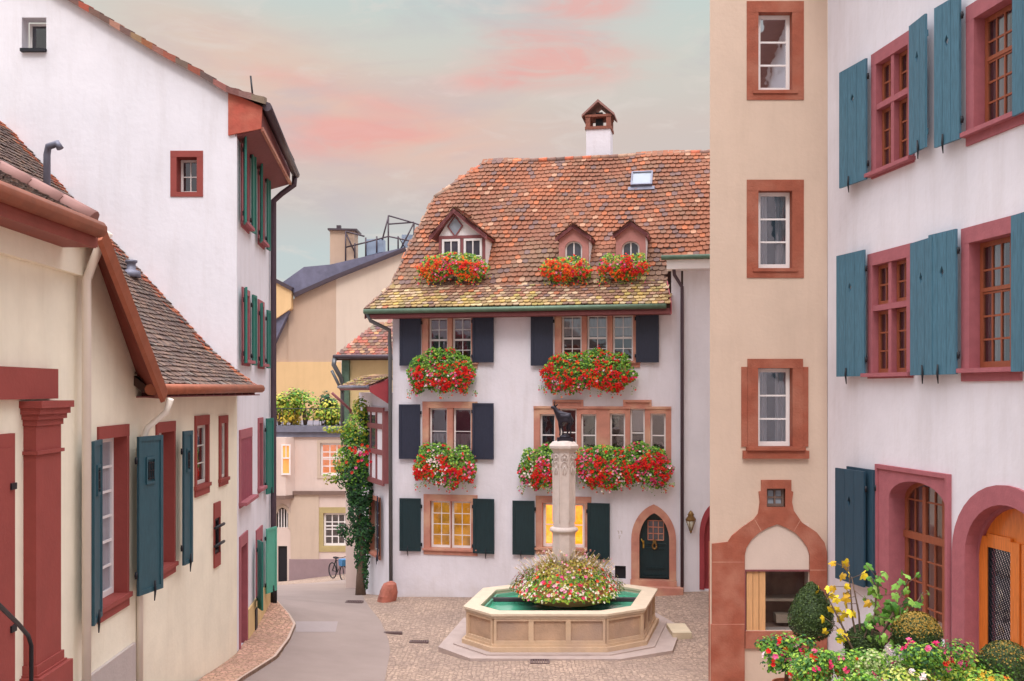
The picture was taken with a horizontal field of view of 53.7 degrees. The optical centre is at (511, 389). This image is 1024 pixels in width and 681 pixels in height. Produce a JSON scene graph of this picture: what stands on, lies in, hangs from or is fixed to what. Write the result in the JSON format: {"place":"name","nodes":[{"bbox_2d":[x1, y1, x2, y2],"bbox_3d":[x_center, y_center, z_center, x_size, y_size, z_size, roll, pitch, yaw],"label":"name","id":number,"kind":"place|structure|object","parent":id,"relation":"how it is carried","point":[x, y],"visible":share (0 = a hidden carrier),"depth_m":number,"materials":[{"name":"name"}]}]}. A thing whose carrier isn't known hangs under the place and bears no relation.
{"place":"outdoors","nodes":[
{"label":"outdoors","id":0,"kind":"place"},
{"bbox_2d":[198,601,295,680],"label":"pavement","id":1,"kind":"structure","parent":0,"point":[265,641],"depth_m":22.09,"materials":[{"name":"beige stone"}]},
{"bbox_2d":[243,580,389,680],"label":"road","id":2,"kind":"structure","parent":0,"point":[355,646],"depth_m":24.15,"materials":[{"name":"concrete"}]},
{"bbox_2d":[235,600,295,680],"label":"kerb","id":3,"kind":"structure","parent":2,"relation":"on","point":[283,644],"depth_m":21.85,"materials":[{"name":"grey stone"}]},
{"bbox_2d":[296,621,337,631],"bbox_3d":[-4.857,5.921,25.333,1.651,0.186,0.911,0,0,-39],"label":"road patch","id":4,"kind":"object","parent":2,"relation":"on","point":[316,626],"visible":0.99,"depth_m":25.33,"materials":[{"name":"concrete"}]},
{"bbox_2d":[29,0,709,281],"label":"sky","id":5,"kind":"structure","parent":0,"point":[379,107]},
{"bbox_2d":[277,574,941,680],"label":"square","id":6,"kind":"structure","parent":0,"point":[434,621],"depth_m":23.30,"materials":[{"name":"beige stone"}]},
{"bbox_2d":[0,121,264,680],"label":"cream house","id":7,"kind":"structure","parent":6,"relation":"on","point":[123,386],"depth_m":13.61,"materials":[{"name":"beige paint"}]},
{"bbox_2d":[0,433,16,680],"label":"door","id":8,"kind":"structure","parent":7,"relation":"in","point":[8,485],"depth_m":10.75,"materials":[{"name":"red paint"}]},
{"bbox_2d":[0,603,33,680],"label":"handrail","id":9,"kind":"object","parent":7,"relation":"attached to","point":[13,619],"visible":1,"depth_m":10.40,"materials":[{"name":"metal"}]},
{"bbox_2d":[97,424,132,623],"bbox_3d":[-5.625,1.805,14.037,0.315,2.619,1.231,0,0,-2],"label":"window","id":10,"kind":"structure","parent":7,"relation":"in","point":[116,593],"depth_m":14.52,"materials":[{"name":"red paint"}]},
{"bbox_2d":[155,421,178,578],"bbox_3d":[-5.697,1.778,16.381,0.300,2.520,1.044,0,0,-2],"label":"window","id":11,"kind":"structure","parent":7,"relation":"in","point":[167,429],"depth_m":16.78,"materials":[{"name":"red paint"}]},
{"bbox_2d":[194,415,211,497],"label":"window","id":12,"kind":"structure","parent":7,"relation":"in","point":[202,483],"depth_m":18.86,"materials":[{"name":"red paint"}]},
{"bbox_2d":[213,501,224,567],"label":"window","id":13,"kind":"structure","parent":7,"relation":"in","point":[217,524],"depth_m":19.63,"materials":[{"name":"red paint"}]},
{"bbox_2d":[218,415,229,486],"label":"window","id":14,"kind":"structure","parent":7,"relation":"in","point":[223,478],"depth_m":20.21,"materials":[{"name":"red paint"}]},
{"bbox_2d":[0,0,299,651],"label":"tall white house","id":15,"kind":"structure","parent":6,"relation":"on","point":[173,170],"depth_m":21.30,"materials":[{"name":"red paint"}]},
{"bbox_2d":[20,24,46,51],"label":"window","id":16,"kind":"structure","parent":15,"relation":"in","point":[37,32],"depth_m":21.83,"materials":[{"name":"metal"}]},
{"bbox_2d":[170,151,202,196],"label":"window","id":17,"kind":"structure","parent":15,"relation":"in","point":[186,167],"depth_m":21.29,"materials":[{"name":"red paint"}]},
{"bbox_2d":[241,143,254,233],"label":"window","id":18,"kind":"structure","parent":15,"relation":"in","point":[247,227],"depth_m":22.66,"materials":[{"name":"stone"}]},
{"bbox_2d":[241,287,255,365],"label":"window","id":19,"kind":"structure","parent":15,"relation":"in","point":[249,361],"depth_m":22.31,"materials":[{"name":"stone"}]},
{"bbox_2d":[239,427,258,508],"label":"window","id":20,"kind":"structure","parent":15,"relation":"in","point":[248,432],"depth_m":22.26,"materials":[{"name":"stone"}]},
{"bbox_2d":[256,525,262,595],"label":"window","id":21,"kind":"structure","parent":15,"relation":"in","point":[259,532],"depth_m":24.27,"materials":[{"name":"stone"}]},
{"bbox_2d":[257,417,267,493],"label":"window","id":22,"kind":"structure","parent":15,"relation":"in","point":[261,487],"depth_m":24.98,"materials":[{"name":"stone"}]},
{"bbox_2d":[257,169,269,249],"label":"window","id":23,"kind":"structure","parent":15,"relation":"in","point":[264,244],"depth_m":24.71,"materials":[{"name":"stone"}]},
{"bbox_2d":[257,299,269,368],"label":"window","id":24,"kind":"structure","parent":15,"relation":"in","point":[259,301],"depth_m":24.73,"materials":[{"name":"stone"}]},
{"bbox_2d":[276,420,345,581],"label":"oriel house","id":25,"kind":"structure","parent":6,"relation":"on","point":[310,511],"depth_m":49.97,"materials":[{"name":"white paint"}]},
{"bbox_2d":[278,546,286,581],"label":"door","id":26,"kind":"structure","parent":25,"relation":"in","point":[282,550],"depth_m":50.12,"materials":[{"name":"metal"}]},
{"bbox_2d":[276,504,290,529],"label":"window","id":27,"kind":"structure","parent":25,"relation":"in","point":[284,514],"depth_m":50.05,"materials":[{"name":"white paint"}]},
{"bbox_2d":[276,392,300,424],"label":"terrace shrub","id":28,"kind":"object","parent":25,"relation":"on","point":[281,402],"visible":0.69,"depth_m":50.56,"materials":[{"name":"green plant"}]},
{"bbox_2d":[277,407,301,424],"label":"terrace shrub","id":29,"kind":"object","parent":25,"relation":"on","point":[294,418],"visible":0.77,"depth_m":50.93,"materials":[{"name":"yellow plant"}]},
{"bbox_2d":[281,387,320,424],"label":"terrace shrub","id":30,"kind":"object","parent":25,"relation":"on","point":[300,394],"visible":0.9,"depth_m":50.84,"materials":[{"name":"green plant"}]},
{"bbox_2d":[276,408,339,425],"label":"terrace railing","id":31,"kind":"object","parent":25,"relation":"on","point":[309,408],"visible":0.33,"depth_m":49.87,"materials":[{"name":"metal"}]},
{"bbox_2d":[310,405,333,424],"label":"terrace shrub","id":32,"kind":"object","parent":25,"relation":"on","point":[319,412],"visible":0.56,"depth_m":50.33,"materials":[{"name":"green plant"}]},
{"bbox_2d":[319,391,338,424],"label":"terrace shrub","id":33,"kind":"object","parent":25,"relation":"on","point":[326,396],"visible":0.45,"depth_m":50.74,"materials":[{"name":"green plant"}]},
{"bbox_2d":[320,398,339,425],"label":"terrace shrub","id":34,"kind":"object","parent":25,"relation":"on","point":[334,413],"visible":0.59,"depth_m":50.19,"materials":[{"name":"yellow plant"}]},
{"bbox_2d":[317,440,343,478],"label":"window","id":35,"kind":"structure","parent":25,"relation":"in","point":[326,449],"depth_m":50.12,"materials":[{"name":"glass"}]},
{"bbox_2d":[319,507,345,551],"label":"window","id":36,"kind":"structure","parent":25,"relation":"in","point":[329,517],"depth_m":50.12,"materials":[{"name":"yellow stone"}]},
{"bbox_2d":[328,556,345,579],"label":"bicycle","id":37,"kind":"object","parent":6,"relation":"on","point":[342,562],"visible":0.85,"depth_m":44.69,"materials":[{"name":"metal"}]},
{"bbox_2d":[276,225,412,419],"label":"slate roof house","id":38,"kind":"structure","parent":6,"relation":"on","point":[321,321],"depth_m":63.98,"materials":[{"name":"beige paint"}]},
{"bbox_2d":[345,215,418,260],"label":"roof railing","id":39,"kind":"object","parent":38,"relation":"on","point":[388,236],"visible":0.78,"depth_m":64.27,"materials":[{"name":"black metal"}]},
{"bbox_2d":[345,600,363,602],"bbox_3d":[-4.677,6.327,30.018,0.505,0.100,0.320,0,0,0],"label":"drain grate","id":40,"kind":"object","parent":6,"relation":"on","point":[354,601],"visible":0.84,"depth_m":30.07,"materials":[{"name":"grey metal"}]},
{"bbox_2d":[331,319,392,587],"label":"tiled house","id":41,"kind":"structure","parent":6,"relation":"on","point":[365,353],"depth_m":38.36,"materials":[{"name":"tile"}]},
{"bbox_2d":[377,581,397,602],"bbox_3d":[-3.763,6.116,30.521,0.632,0.680,0.771,0,0,-24],"label":"guard stone","id":42,"kind":"object","parent":6,"relation":"on","point":[388,592],"visible":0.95,"depth_m":30.26,"materials":[{"name":"red stone"}]},
{"bbox_2d":[384,631,401,634],"bbox_3d":[-3.032,6.227,25.801,0.464,0.100,0.120,0,0,0],"label":"drain grate","id":43,"kind":"object","parent":6,"relation":"on","point":[394,632],"visible":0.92,"depth_m":25.74,"materials":[{"name":"grey metal"}]},
{"bbox_2d":[409,640,428,643],"bbox_3d":[-2.299,6.268,25.028,0.473,0.100,0.196,0,0,0],"label":"drain grate","id":44,"kind":"object","parent":6,"relation":"on","point":[421,641],"visible":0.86,"depth_m":25.00,"materials":[{"name":"grey metal"}]},
{"bbox_2d":[359,99,709,596],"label":"gabled house","id":45,"kind":"structure","parent":6,"relation":"on","point":[512,325],"depth_m":30.88,"materials":[{"name":"white paint"}]},
{"bbox_2d":[323,396,375,594],"bbox_3d":[-5.301,3.616,33.510,2.013,6.816,1.011,0,0,0],"label":"creeper","id":46,"kind":"object","parent":45,"relation":"attached to","point":[351,467],"visible":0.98,"depth_m":33.46,"materials":[{"name":"green plant"}]},
{"bbox_2d":[331,374,392,428],"bbox_3d":[-4.895,0.504,33.283,1.095,2.042,4.392,0,0,-24],"label":"tiled canopy","id":47,"kind":"object","parent":45,"relation":"attached to","point":[376,385],"visible":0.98,"depth_m":31.97,"materials":[{"name":"tile"}]},
{"bbox_2d":[367,415,374,448],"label":"window","id":48,"kind":"structure","parent":45,"relation":"in","point":[372,416],"depth_m":32.95,"materials":[{"name":"grey glass"}]},
{"bbox_2d":[369,495,380,559],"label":"window","id":49,"kind":"structure","parent":45,"relation":"in","point":[373,546],"depth_m":33.82,"materials":[{"name":"stone"}]},
{"bbox_2d":[406,346,477,398],"bbox_3d":[-2.138,-0.510,30.646,2.243,1.603,0.525,0,0,12],"label":"flower box","id":50,"kind":"object","parent":45,"relation":"attached to","point":[437,368],"visible":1,"depth_m":30.59,"materials":[{"name":"red plant"}]},
{"bbox_2d":[412,442,477,492],"bbox_3d":[-2.039,2.362,30.618,2.055,1.559,0.539,0,0,12],"label":"flower box","id":51,"kind":"object","parent":45,"relation":"attached to","point":[451,466],"visible":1,"depth_m":30.55,"materials":[{"name":"red plant"}]},
{"bbox_2d":[422,401,477,461],"bbox_3d":[-1.858,1.282,31.162,1.800,1.834,0.580,0,0,12],"label":"window","id":52,"kind":"structure","parent":45,"relation":"in","point":[450,423],"depth_m":31.15,"materials":[{"name":"pink stone"}]},
{"bbox_2d":[422,494,477,555],"bbox_3d":[-1.838,4.135,31.158,1.761,1.847,0.580,0,0,12],"label":"window","id":53,"kind":"structure","parent":45,"relation":"in","point":[448,519],"depth_m":31.14,"materials":[{"name":"pink stone"}]},
{"bbox_2d":[422,318,478,368],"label":"window","id":54,"kind":"structure","parent":45,"relation":"in","point":[444,333],"depth_m":31.26,"materials":[{"name":"pink stone"}]},
{"bbox_2d":[414,251,491,286],"bbox_3d":[-1.857,-3.771,31.495,2.512,1.142,0.497,0,0,12],"label":"flower box","id":55,"kind":"object","parent":45,"relation":"attached to","point":[459,265],"visible":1,"depth_m":31.43,"materials":[{"name":"red plant"}]},
{"bbox_2d":[517,442,575,494],"bbox_3d":[1.013,2.337,29.979,1.758,1.578,0.547,0,0,12],"label":"flower box","id":56,"kind":"object","parent":45,"relation":"attached to","point":[531,474],"visible":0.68,"depth_m":29.95,"materials":[{"name":"red plant"}]},
{"bbox_2d":[535,496,590,554],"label":"window","id":57,"kind":"structure","parent":45,"relation":"in","point":[544,521],"depth_m":30.38,"materials":[{"name":"yellow glass"}]},
{"bbox_2d":[538,254,593,286],"bbox_3d":[1.634,-3.589,30.693,1.706,1.042,0.496,0,0,12],"label":"flower box","id":58,"kind":"object","parent":45,"relation":"attached to","point":[559,269],"visible":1,"depth_m":30.63,"materials":[{"name":"red plant"}]},
{"bbox_2d":[538,345,638,397],"bbox_3d":[2.235,-0.530,29.744,2.958,1.573,0.510,0,0,12],"label":"flower box","id":59,"kind":"object","parent":45,"relation":"attached to","point":[593,368],"visible":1,"depth_m":29.68,"materials":[{"name":"red plant"}]},
{"bbox_2d":[553,315,640,367],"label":"window","id":60,"kind":"structure","parent":45,"relation":"in","point":[615,334],"depth_m":30.27,"materials":[{"name":"pink stone"}]},
{"bbox_2d":[533,400,670,460],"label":"window","id":61,"kind":"structure","parent":45,"relation":"in","point":[636,420],"depth_m":30.14,"materials":[{"name":"pink stone"}]},
{"bbox_2d":[596,252,650,285],"bbox_3d":[3.321,-3.603,30.305,1.668,1.066,0.492,0,0,12],"label":"flower box","id":62,"kind":"object","parent":45,"relation":"attached to","point":[627,263],"visible":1,"depth_m":30.23,"materials":[{"name":"red plant"}]},
{"bbox_2d":[575,441,674,495],"bbox_3d":[3.143,2.281,29.524,3.210,1.595,0.570,0,0,12],"label":"flower box","id":63,"kind":"object","parent":45,"relation":"attached to","point":[624,466],"visible":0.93,"depth_m":29.44,"materials":[{"name":"red plant"}]},
{"bbox_2d":[640,513,668,578],"bbox_3d":[4.204,4.599,29.841,0.875,1.962,0.158,0,0,12],"label":"door","id":64,"kind":"structure","parent":45,"relation":"in","point":[654,535],"depth_m":29.85,"materials":[{"name":"wood"}]},
{"bbox_2d":[530,659,549,663],"bbox_3d":[0.626,6.146,22.749,0.432,0.100,0.343,0,0,0],"label":"drain grate","id":65,"kind":"object","parent":6,"relation":"on","point":[539,660],"visible":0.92,"depth_m":22.71,"materials":[{"name":"grey metal"}]},
{"bbox_2d":[438,401,676,660],"bbox_3d":[1.300,3.442,25.400,6.100,6.316,5.000,0,0,0],"label":"fountain","id":66,"kind":"object","parent":6,"relation":"on","point":[502,623],"visible":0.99,"depth_m":23.89,"materials":[{"name":"stone"}]},
{"bbox_2d":[509,547,624,606],"bbox_3d":[1.390,4.553,25.386,3.007,1.334,2.953,0,0,0],"label":"planted ring","id":67,"kind":"object","parent":66,"relation":"on","point":[588,591],"visible":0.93,"depth_m":24.58,"materials":[{"name":"plant"}]},
{"bbox_2d":[666,623,691,639],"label":"stone block","id":68,"kind":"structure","parent":6,"relation":"on","point":[679,631],"depth_m":25.13,"materials":[{"name":"beige stone"}]},
{"bbox_2d":[661,254,709,591],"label":"white house","id":69,"kind":"structure","parent":6,"relation":"on","point":[696,277],"depth_m":29.45,"materials":[{"name":"white paint"}]},
{"bbox_2d":[686,510,695,533],"bbox_3d":[5.162,3.832,29.291,0.277,0.690,0.340,0,0,-23],"label":"wall lantern","id":70,"kind":"object","parent":69,"relation":"attached to","point":[690,519],"depth_m":29.21,"materials":[{"name":"gold glass"}]},
{"bbox_2d":[704,516,709,588],"bbox_3d":[6.134,4.502,29.520,1.304,2.611,0.160,0,0,12],"label":"door","id":71,"kind":"structure","parent":69,"relation":"in","point":[707,528],"depth_m":29.53,"materials":[{"name":"red wood"}]},
{"bbox_2d":[709,0,827,680],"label":"stair tower","id":72,"kind":"structure","parent":6,"relation":"on","point":[768,550],"depth_m":20.00,"materials":[{"name":"paint"}]},
{"bbox_2d":[741,359,808,458],"bbox_3d":[5.188,0.377,20.185,1.321,1.965,0.650,0,0,0],"label":"window","id":73,"kind":"structure","parent":72,"relation":"in","point":[774,392],"depth_m":19.98,"materials":[{"name":"stone"}]},
{"bbox_2d":[747,1,803,99],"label":"window","id":74,"kind":"structure","parent":72,"relation":"in","point":[775,29],"depth_m":19.99,"materials":[{"name":"stone"}]},
{"bbox_2d":[747,180,803,277],"bbox_3d":[5.200,-3.176,20.234,1.127,1.939,0.552,0,0,0],"label":"window","id":75,"kind":"structure","parent":72,"relation":"in","point":[775,208],"depth_m":19.99,"materials":[{"name":"stone"}]},
{"bbox_2d":[828,0,1023,680],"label":"rose window house","id":76,"kind":"structure","parent":6,"relation":"on","point":[926,289],"depth_m":16.39,"materials":[{"name":"paint"}]},
{"bbox_2d":[860,243,913,378],"bbox_3d":[6.730,-1.323,17.647,0.590,2.250,1.558,0,0,-8],"label":"window","id":77,"kind":"structure","parent":76,"relation":"in","point":[888,272],"depth_m":17.69,"materials":[{"name":"stone"}]},
{"bbox_2d":[864,30,915,178],"bbox_3d":[6.742,-4.906,17.562,0.590,2.236,1.465,0,0,-8],"label":"window","id":78,"kind":"structure","parent":76,"relation":"in","point":[889,64],"depth_m":17.69,"materials":[{"name":"stone"}]},
{"bbox_2d":[874,464,951,663],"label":"window","id":79,"kind":"structure","parent":76,"relation":"in","point":[913,507],"depth_m":17.56,"materials":[{"name":"stone"}]},
{"bbox_2d":[956,216,1022,380],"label":"window","id":80,"kind":"structure","parent":76,"relation":"in","point":[985,247],"depth_m":15.24,"materials":[{"name":"stone"}]},
{"bbox_2d":[960,0,1023,146],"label":"window","id":81,"kind":"structure","parent":76,"relation":"in","point":[988,22],"depth_m":15.13,"materials":[{"name":"stone"}]},
{"bbox_2d":[979,509,1023,653],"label":"door","id":82,"kind":"structure","parent":76,"relation":"in","point":[1001,552],"depth_m":14.85,"materials":[{"name":"orange wood"}]},
{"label":"terrace","id":83,"kind":"structure","parent":6,"relation":"on","visible":0},
{"bbox_2d":[754,631,819,680],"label":"flower pot","id":84,"kind":"object","parent":83,"relation":"on","point":[778,653],"visible":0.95,"depth_m":12.15,"materials":[{"name":"plant"}]},
{"bbox_2d":[787,581,834,680],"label":"clipped box cone","id":85,"kind":"object","parent":83,"relation":"on","point":[808,609],"visible":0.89,"depth_m":12.83,"materials":[{"name":"plant"}]},
{"bbox_2d":[785,648,863,680],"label":"flower pot","id":86,"kind":"object","parent":83,"relation":"on","point":[818,664],"visible":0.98,"depth_m":11.51,"materials":[{"name":"plant"}]},
{"bbox_2d":[833,666,881,680],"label":"flower pot","id":87,"kind":"object","parent":83,"relation":"on","point":[862,677],"visible":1,"depth_m":10.89,"materials":[{"name":"plant"}]},
{"bbox_2d":[835,647,886,678],"bbox_3d":[4.110,3.478,11.940,0.680,0.844,0.554,0,0,-23],"label":"flower pot","id":88,"kind":"object","parent":83,"relation":"on","point":[856,652],"visible":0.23,"depth_m":11.90,"materials":[{"name":"plant"}]},
{"bbox_2d":[843,623,884,655],"bbox_3d":[4.379,3.403,12.598,0.505,0.995,0.504,0,0,0],"label":"clipped box ball","id":89,"kind":"object","parent":83,"relation":"on","point":[864,643],"visible":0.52,"depth_m":12.45,"materials":[{"name":"plant"}]},
{"bbox_2d":[816,558,929,678],"bbox_3d":[4.537,3.005,12.545,1.420,1.790,0.785,0,0,0],"label":"flowering shrub","id":90,"kind":"object","parent":83,"relation":"on","point":[890,608],"visible":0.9,"depth_m":12.49,"materials":[{"name":"yellow plant"}]},
{"bbox_2d":[850,644,908,680],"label":"flower pot","id":91,"kind":"object","parent":83,"relation":"on","point":[878,660],"visible":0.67,"depth_m":11.32,"materials":[{"name":"plant"}]},
{"bbox_2d":[877,665,935,680],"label":"flower pot","id":92,"kind":"object","parent":83,"relation":"on","point":[889,676],"visible":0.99,"depth_m":10.82,"materials":[{"name":"plant"}]},
{"bbox_2d":[890,611,943,680],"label":"clipped box ball","id":93,"kind":"object","parent":83,"relation":"on","point":[918,627],"visible":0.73,"depth_m":12.04,"materials":[{"name":"plant"}]},
{"bbox_2d":[890,637,976,680],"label":"flower pot","id":94,"kind":"object","parent":83,"relation":"on","point":[919,657],"visible":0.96,"depth_m":11.09,"materials":[{"name":"plant"}]},
{"bbox_2d":[930,651,984,680],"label":"flower pot","id":95,"kind":"object","parent":83,"relation":"on","point":[958,666],"visible":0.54,"depth_m":11.39,"materials":[{"name":"plant"}]},
{"bbox_2d":[959,667,1012,680],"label":"flower pot","id":96,"kind":"object","parent":83,"relation":"on","point":[985,676],"visible":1,"depth_m":10.89,"materials":[{"name":"plant"}]},
{"bbox_2d":[975,639,1023,680],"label":"clipped box ball","id":97,"kind":"object","parent":83,"relation":"on","point":[1004,656],"visible":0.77,"depth_m":11.23,"materials":[{"name":"plant"}]}
]}

